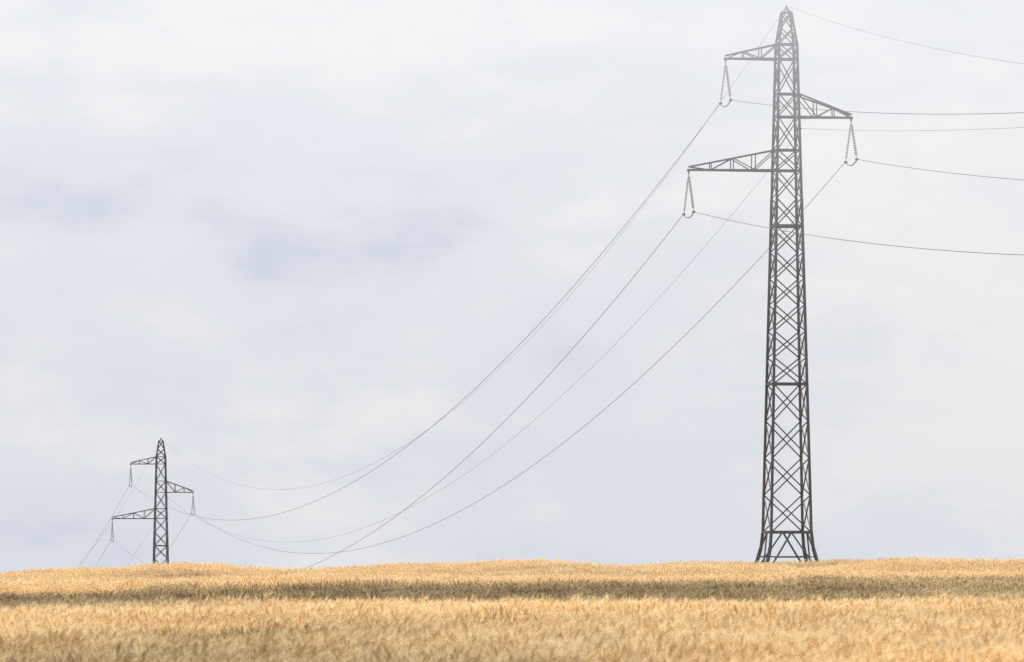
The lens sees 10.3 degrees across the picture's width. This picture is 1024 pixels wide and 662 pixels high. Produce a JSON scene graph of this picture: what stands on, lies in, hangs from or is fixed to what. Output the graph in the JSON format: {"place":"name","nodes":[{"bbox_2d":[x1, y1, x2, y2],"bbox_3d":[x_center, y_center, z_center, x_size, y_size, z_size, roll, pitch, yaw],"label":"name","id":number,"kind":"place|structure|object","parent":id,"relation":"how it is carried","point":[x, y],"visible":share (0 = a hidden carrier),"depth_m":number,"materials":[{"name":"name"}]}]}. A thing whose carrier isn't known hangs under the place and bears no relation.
{"place":"outdoors","nodes":[
{"label":"outdoors","id":0,"kind":"place"},
{"bbox_2d":[0,555,1023,661],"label":"wheat field","id":1,"kind":"structure","parent":0,"point":[898,609],"depth_m":67.54,"materials":[{"name":"plant"}]},
{"bbox_2d":[0,0,1023,572],"label":"sky","id":2,"kind":"structure","parent":0,"point":[274,243],"materials":[{"name":"white"}]},
{"bbox_3d":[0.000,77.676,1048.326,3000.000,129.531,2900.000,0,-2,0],"label":"field ground","id":3,"kind":"structure","parent":0,"visible":0},
{"bbox_2d":[110,438,194,563],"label":"pylon","id":4,"kind":"object","parent":3,"relation":"on","point":[155,518],"visible":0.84,"depth_m":625.66,"materials":[{"name":"metal"}]},
{"bbox_2d":[682,6,858,563],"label":"pylon","id":5,"kind":"object","parent":3,"relation":"on","point":[794,59],"visible":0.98,"depth_m":305.49,"materials":[{"name":"metal"}]},
{"bbox_2d":[116,215,682,566],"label":"conductor","id":6,"kind":"object","parent":5,"relation":"attached to","point":[511,414],"visible":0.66,"depth_m":360.75,"materials":[{"name":"metal"}]},
{"bbox_2d":[132,104,719,519],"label":"conductor","id":7,"kind":"object","parent":5,"relation":"attached to","point":[489,374],"visible":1,"depth_m":370.72,"materials":[{"name":"metal"}]},
{"bbox_2d":[161,19,777,489],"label":"earth wire","id":8,"kind":"object","parent":5,"relation":"attached to","point":[527,341],"visible":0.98,"depth_m":390.53,"materials":[{"name":"metal"}]},
{"bbox_2d":[169,132,798,541],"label":"comm cable","id":9,"kind":"object","parent":5,"relation":"attached to","point":[545,410],"visible":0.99,"depth_m":377.58,"materials":[{"name":"metal"}]},
{"bbox_2d":[197,164,843,553],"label":"conductor","id":10,"kind":"object","parent":5,"relation":"attached to","point":[581,428],"visible":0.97,"depth_m":390.21,"materials":[{"name":"metal"}]},
{"bbox_2d":[695,212,1020,254],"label":"conductor","id":11,"kind":"object","parent":5,"relation":"attached to","point":[863,242],"visible":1,"depth_m":263.64,"materials":[{"name":"metal"}]},
{"bbox_2d":[732,100,1023,113],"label":"conductor","id":12,"kind":"object","parent":5,"relation":"hanging from","point":[866,112],"visible":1,"depth_m":275.41,"materials":[{"name":"metal"}]},
{"bbox_2d":[787,6,1022,63],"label":"earth wire","id":13,"kind":"object","parent":5,"relation":"attached to","point":[904,41],"visible":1,"depth_m":279.18,"materials":[{"name":"metal"}]},
{"bbox_2d":[802,127,1022,130],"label":"comm cable","id":14,"kind":"object","parent":5,"relation":"attached to","point":[924,130],"visible":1,"depth_m":276.93,"materials":[{"name":"metal"}]},
{"bbox_2d":[858,159,1020,179],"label":"conductor","id":15,"kind":"object","parent":5,"relation":"hanging from","point":[940,171],"visible":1,"depth_m":286.06,"materials":[{"name":"metal"}]}
]}

